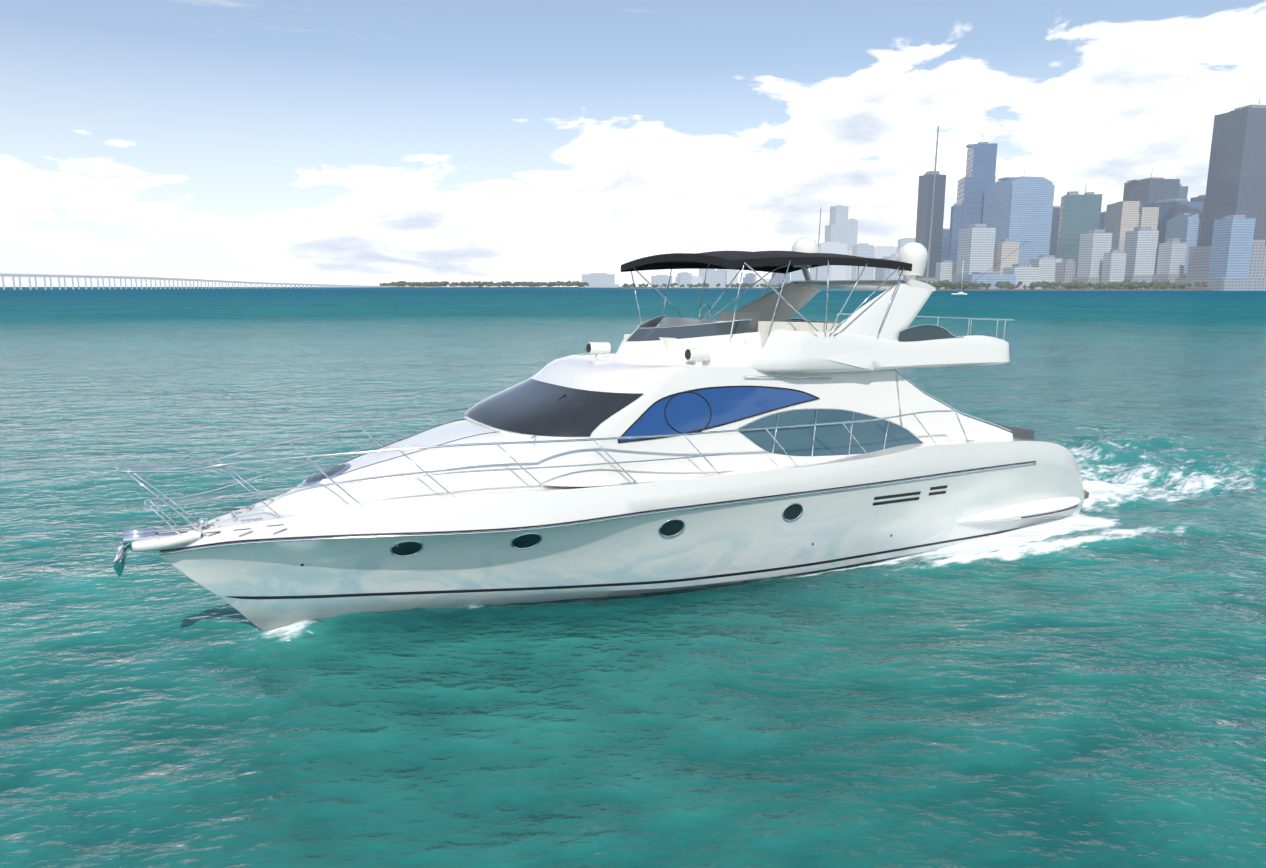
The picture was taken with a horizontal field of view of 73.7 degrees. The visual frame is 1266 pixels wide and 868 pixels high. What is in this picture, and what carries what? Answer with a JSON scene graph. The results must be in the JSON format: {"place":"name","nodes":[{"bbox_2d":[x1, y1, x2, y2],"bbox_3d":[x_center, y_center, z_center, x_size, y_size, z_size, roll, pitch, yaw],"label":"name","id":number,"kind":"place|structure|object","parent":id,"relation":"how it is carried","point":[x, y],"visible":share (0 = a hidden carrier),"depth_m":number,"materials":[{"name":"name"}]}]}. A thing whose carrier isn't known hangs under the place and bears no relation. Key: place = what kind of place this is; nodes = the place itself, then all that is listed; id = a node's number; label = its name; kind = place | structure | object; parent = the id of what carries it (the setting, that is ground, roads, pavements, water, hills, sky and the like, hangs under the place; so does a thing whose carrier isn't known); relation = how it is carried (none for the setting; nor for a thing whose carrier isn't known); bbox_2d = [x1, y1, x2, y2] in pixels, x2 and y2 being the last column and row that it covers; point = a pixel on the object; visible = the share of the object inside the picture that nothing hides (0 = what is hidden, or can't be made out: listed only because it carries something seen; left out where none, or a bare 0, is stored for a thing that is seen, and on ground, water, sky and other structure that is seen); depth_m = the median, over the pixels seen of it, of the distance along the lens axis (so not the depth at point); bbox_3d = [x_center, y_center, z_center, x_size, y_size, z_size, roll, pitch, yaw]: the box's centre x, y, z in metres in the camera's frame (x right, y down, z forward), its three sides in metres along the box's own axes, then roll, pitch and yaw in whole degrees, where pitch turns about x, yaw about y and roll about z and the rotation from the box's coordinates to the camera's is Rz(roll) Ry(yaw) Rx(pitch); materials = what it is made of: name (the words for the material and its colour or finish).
{"place":"outdoors","nodes":[
{"label":"outdoors","id":0,"kind":"place"},
{"bbox_2d":[0,287,1265,867],"bbox_3d":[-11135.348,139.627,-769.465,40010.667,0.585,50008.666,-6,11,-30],"label":"sea water","id":1,"kind":"structure","parent":0,"point":[1084,687],"depth_m":12.24,"materials":[{"name":"teal liquid"}]},
{"bbox_2d":[0,273,478,289],"bbox_3d":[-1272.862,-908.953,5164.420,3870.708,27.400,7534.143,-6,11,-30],"label":"bridge","id":2,"kind":"structure","parent":1,"relation":"on","point":[2,275],"depth_m":1875.66,"materials":[{"name":"white concrete"}]},
{"bbox_2d":[379,287,626,287],"bbox_3d":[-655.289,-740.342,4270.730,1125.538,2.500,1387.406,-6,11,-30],"label":"shore key","id":3,"kind":"object","parent":1,"relation":"on","point":[506,287],"visible":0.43,"depth_m":4008.23,"materials":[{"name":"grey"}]},
{"bbox_2d":[379,281,588,287],"bbox_3d":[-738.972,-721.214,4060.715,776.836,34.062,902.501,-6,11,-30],"label":"trees","id":4,"kind":"object","parent":3,"relation":"on","point":[469,284],"visible":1,"depth_m":4017.35,"materials":[{"name":"green plant"}]},
{"bbox_2d":[579,273,618,286],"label":"building","id":5,"kind":"structure","parent":3,"relation":"on","point":[599,280],"depth_m":4045.15,"materials":[{"name":"grey concrete"}]},
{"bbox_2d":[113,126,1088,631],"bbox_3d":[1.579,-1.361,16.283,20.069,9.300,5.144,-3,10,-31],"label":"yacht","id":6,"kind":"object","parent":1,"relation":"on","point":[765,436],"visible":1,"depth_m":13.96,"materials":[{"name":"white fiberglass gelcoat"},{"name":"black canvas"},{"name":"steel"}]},
{"bbox_2d":[465,376,923,455],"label":"yacht windows","id":7,"kind":"structure","parent":6,"relation":"in","point":[529,406],"depth_m":14.34,"materials":[{"name":"blue glass"}]},
{"bbox_2d":[791,270,804,280],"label":"building","id":8,"kind":"structure","parent":1,"relation":"on","point":[797,275],"depth_m":4064.54,"materials":[{"name":"grey concrete"}]},
{"bbox_2d":[951,241,1026,294],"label":"boat","id":9,"kind":"object","parent":1,"relation":"on","point":[961,293],"visible":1,"depth_m":517.00,"materials":[{"name":"white"}]},
{"bbox_2d":[1099,211,1105,228],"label":"building","id":10,"kind":"structure","parent":1,"relation":"on","point":[1102,219],"depth_m":1709.47,"materials":[{"name":"blue glass"}]},
{"bbox_2d":[1177,177,1187,198],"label":"building","id":11,"kind":"structure","parent":1,"relation":"on","point":[1183,191],"depth_m":1801.21,"materials":[{"name":"teal glass"}]},
{"bbox_2d":[1190,195,1205,213],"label":"building","id":12,"kind":"structure","parent":1,"relation":"on","point":[1200,198],"depth_m":1668.75,"materials":[{"name":"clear glass"}]},
{"bbox_2d":[0,0,1265,286],"label":"sky","id":13,"kind":"structure","parent":0,"point":[329,142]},
{"bbox_2d":[621,288,766,288],"bbox_3d":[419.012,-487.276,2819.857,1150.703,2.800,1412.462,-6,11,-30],"label":"shoreline","id":14,"kind":"structure","parent":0,"point":[692,288],"depth_m":2425.07,"materials":[{"name":"grey"}]},
{"bbox_2d":[651,275,671,287],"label":"building","id":15,"kind":"structure","parent":14,"relation":"on","point":[659,280],"depth_m":3942.80,"materials":[{"name":"grey concrete"}]},
{"bbox_2d":[677,272,691,287],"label":"building","id":16,"kind":"structure","parent":14,"relation":"on","point":[685,278],"depth_m":2688.77,"materials":[{"name":"grey concrete"}]},
{"bbox_2d":[675,275,701,287],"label":"building","id":17,"kind":"structure","parent":14,"relation":"on","point":[696,279],"depth_m":3504.06,"materials":[{"name":"white"}]},
{"bbox_2d":[622,282,788,287],"bbox_3d":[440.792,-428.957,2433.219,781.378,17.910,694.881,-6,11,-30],"label":"city trees","id":18,"kind":"object","parent":14,"relation":"on","point":[625,285],"visible":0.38,"depth_m":2461.25,"materials":[{"name":"green plant"}]},
{"bbox_2d":[699,269,714,287],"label":"building","id":19,"kind":"structure","parent":14,"relation":"on","point":[702,272],"depth_m":3747.02,"materials":[{"name":"grey concrete"}]},
{"bbox_2d":[709,269,726,287],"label":"building","id":20,"kind":"structure","parent":14,"relation":"on","point":[717,276],"depth_m":2413.84,"materials":[{"name":"grey concrete"}]},
{"bbox_2d":[723,269,737,287],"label":"building","id":21,"kind":"structure","parent":14,"relation":"on","point":[731,274],"depth_m":4007.94,"materials":[{"name":"grey concrete"}]},
{"bbox_2d":[743,273,754,287],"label":"building","id":22,"kind":"structure","parent":14,"relation":"on","point":[749,278],"depth_m":2892.40,"materials":[{"name":"grey concrete"}]},
{"bbox_2d":[757,279,770,287],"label":"building","id":23,"kind":"structure","parent":14,"relation":"on","point":[762,281],"depth_m":3458.64,"materials":[{"name":"white"}]},
{"bbox_2d":[769,272,790,287],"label":"building","id":24,"kind":"structure","parent":14,"relation":"on","point":[777,278],"depth_m":2913.67,"materials":[{"name":"grey concrete"}]},
{"bbox_2d":[810,265,830,279],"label":"building","id":25,"kind":"structure","parent":14,"relation":"on","point":[822,272],"depth_m":2749.29,"materials":[{"name":"grey concrete"}]},
{"bbox_2d":[819,242,846,279],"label":"building","id":26,"kind":"structure","parent":14,"relation":"on","point":[838,272],"depth_m":2812.89,"materials":[{"name":"grey concrete"}]},
{"bbox_2d":[824,205,848,242],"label":"building","id":27,"kind":"structure","parent":14,"relation":"on","point":[836,229],"depth_m":3008.39,"materials":[{"name":"grey concrete"}]},
{"bbox_2d":[846,250,851,279],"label":"building","id":28,"kind":"structure","parent":14,"relation":"on","point":[848,272],"depth_m":2834.26,"materials":[{"name":"grey concrete"}]},
{"bbox_2d":[847,219,857,250],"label":"building","id":29,"kind":"structure","parent":14,"relation":"on","point":[852,232],"depth_m":3028.12,"materials":[{"name":"grey concrete"}]},
{"bbox_2d":[851,243,873,279],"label":"building","id":30,"kind":"structure","parent":14,"relation":"on","point":[865,250],"depth_m":2589.03,"materials":[{"name":"grey concrete"}]},
{"bbox_2d":[875,257,884,279],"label":"building","id":31,"kind":"structure","parent":14,"relation":"on","point":[879,273],"depth_m":2412.05,"materials":[{"name":"grey concrete"}]},
{"bbox_2d":[873,246,896,279],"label":"building","id":32,"kind":"structure","parent":14,"relation":"on","point":[881,251],"depth_m":2620.22,"materials":[{"name":"grey concrete"}]},
{"bbox_2d":[881,254,902,279],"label":"building","id":33,"kind":"structure","parent":14,"relation":"on","point":[889,272],"depth_m":2062.88,"materials":[{"name":"grey concrete"}]},
{"bbox_2d":[897,238,915,252],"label":"building","id":34,"kind":"structure","parent":14,"relation":"on","point":[902,242],"depth_m":2528.85,"materials":[{"name":"grey concrete"}]},
{"bbox_2d":[767,288,1210,290],"bbox_3d":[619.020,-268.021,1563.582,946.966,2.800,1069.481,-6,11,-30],"label":"shoreline","id":35,"kind":"structure","parent":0,"point":[1068,289],"depth_m":1119.27,"materials":[{"name":"green"}]},
{"bbox_2d":[915,167,945,282],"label":"building","id":36,"kind":"structure","parent":35,"relation":"on","point":[925,195],"depth_m":1460.22,"materials":[{"name":"grey glass"}]},
{"bbox_2d":[941,228,949,261],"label":"building","id":37,"kind":"structure","parent":35,"relation":"on","point":[945,243],"depth_m":1657.48,"materials":[{"name":"blue glass"}]},
{"bbox_2d":[935,260,956,288],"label":"building","id":38,"kind":"structure","parent":35,"relation":"on","point":[945,269],"depth_m":1280.45,"materials":[{"name":"grey concrete"}]},
{"bbox_2d":[948,203,962,261],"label":"building","id":39,"kind":"structure","parent":35,"relation":"on","point":[956,218],"depth_m":1408.59,"materials":[{"name":"blue glass"}]},
{"bbox_2d":[952,224,995,288],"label":"building","id":40,"kind":"structure","parent":35,"relation":"on","point":[976,245],"depth_m":1219.83,"materials":[{"name":"grey concrete"}]},
{"bbox_2d":[957,134,997,228],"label":"building","id":41,"kind":"structure","parent":35,"relation":"on","point":[977,180],"depth_m":1389.32,"materials":[{"name":"blue glass"}]},
{"bbox_2d":[957,272,1016,288],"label":"building","id":42,"kind":"structure","parent":35,"relation":"on","point":[992,278],"depth_m":1148.81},
{"bbox_2d":[993,239,1019,273],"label":"building","id":43,"kind":"structure","parent":35,"relation":"on","point":[1004,248],"depth_m":1206.52,"materials":[{"name":"beige concrete"}]},
{"bbox_2d":[982,170,1054,263],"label":"building","id":44,"kind":"structure","parent":35,"relation":"on","point":[1018,209],"depth_m":1323.60,"materials":[{"name":"blue glass"}]},
{"bbox_2d":[1003,264,1041,288],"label":"building","id":45,"kind":"structure","parent":35,"relation":"on","point":[1027,274],"depth_m":1175.48,"materials":[{"name":"grey concrete"}]},
{"bbox_2d":[1030,255,1062,288],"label":"building","id":46,"kind":"structure","parent":35,"relation":"on","point":[1047,263],"depth_m":1279.19,"materials":[{"name":"grey concrete"}]},
{"bbox_2d":[1049,206,1059,258],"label":"building","id":47,"kind":"structure","parent":35,"relation":"on","point":[1054,230],"depth_m":1757.40,"materials":[{"name":"blue glass"}]},
{"bbox_2d":[920,280,1207,288],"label":"trees","id":48,"kind":"object","parent":35,"relation":"on","point":[947,284],"visible":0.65,"depth_m":1139.20,"materials":[{"name":"green plant"}]},
{"bbox_2d":[1054,259,1077,288],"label":"building","id":49,"kind":"structure","parent":35,"relation":"on","point":[1065,270],"depth_m":1262.40,"materials":[{"name":"grey concrete"}]},
{"bbox_2d":[1056,184,1102,259],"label":"building","id":50,"kind":"structure","parent":35,"relation":"on","point":[1080,214],"depth_m":1367.70,"materials":[{"name":"teal glass"}]},
{"bbox_2d":[1072,229,1112,288],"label":"building","id":51,"kind":"structure","parent":35,"relation":"on","point":[1095,245],"depth_m":1230.15,"materials":[{"name":"grey concrete"}]},
{"bbox_2d":[1101,250,1126,288],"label":"building","id":52,"kind":"structure","parent":35,"relation":"on","point":[1114,265],"depth_m":1207.78,"materials":[{"name":"grey concrete"}]},
{"bbox_2d":[1105,201,1158,252],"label":"building","id":53,"kind":"structure","parent":35,"relation":"on","point":[1122,218],"depth_m":1287.95,"materials":[{"name":"beige concrete"}]},
{"bbox_2d":[1123,226,1158,288],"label":"building","id":54,"kind":"structure","parent":35,"relation":"on","point":[1140,245],"depth_m":1230.14,"materials":[{"name":"grey concrete"}]},
{"bbox_2d":[1123,168,1179,207],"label":"building","id":55,"kind":"structure","parent":35,"relation":"on","point":[1149,190],"depth_m":1590.10,"materials":[{"name":"grey glass"}]},
{"bbox_2d":[1151,238,1186,288],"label":"building","id":56,"kind":"structure","parent":35,"relation":"on","point":[1171,259],"depth_m":1206.23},
{"bbox_2d":[1143,199,1202,273],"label":"building","id":57,"kind":"structure","parent":35,"relation":"on","point":[1170,208],"depth_m":1321.63,"materials":[{"name":"blue glass"}]},
{"bbox_2d":[1164,213,1202,276],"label":"building","id":58,"kind":"structure","parent":35,"relation":"on","point":[1185,228],"depth_m":1227.54,"materials":[{"name":"blue glass"}]},
{"bbox_2d":[1175,240,1265,290],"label":"building","id":59,"kind":"structure","parent":35,"relation":"on","point":[1198,264],"depth_m":1142.37,"materials":[{"name":"grey concrete"}]},
{"bbox_2d":[1202,215,1255,290],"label":"building","id":60,"kind":"structure","parent":35,"relation":"on","point":[1231,246],"depth_m":1104.73,"materials":[{"name":"blue glass"}]},
{"bbox_2d":[1200,100,1265,245],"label":"building","id":61,"kind":"structure","parent":35,"relation":"on","point":[1236,181],"depth_m":1157.44,"materials":[{"name":"grey glass"}]}
]}

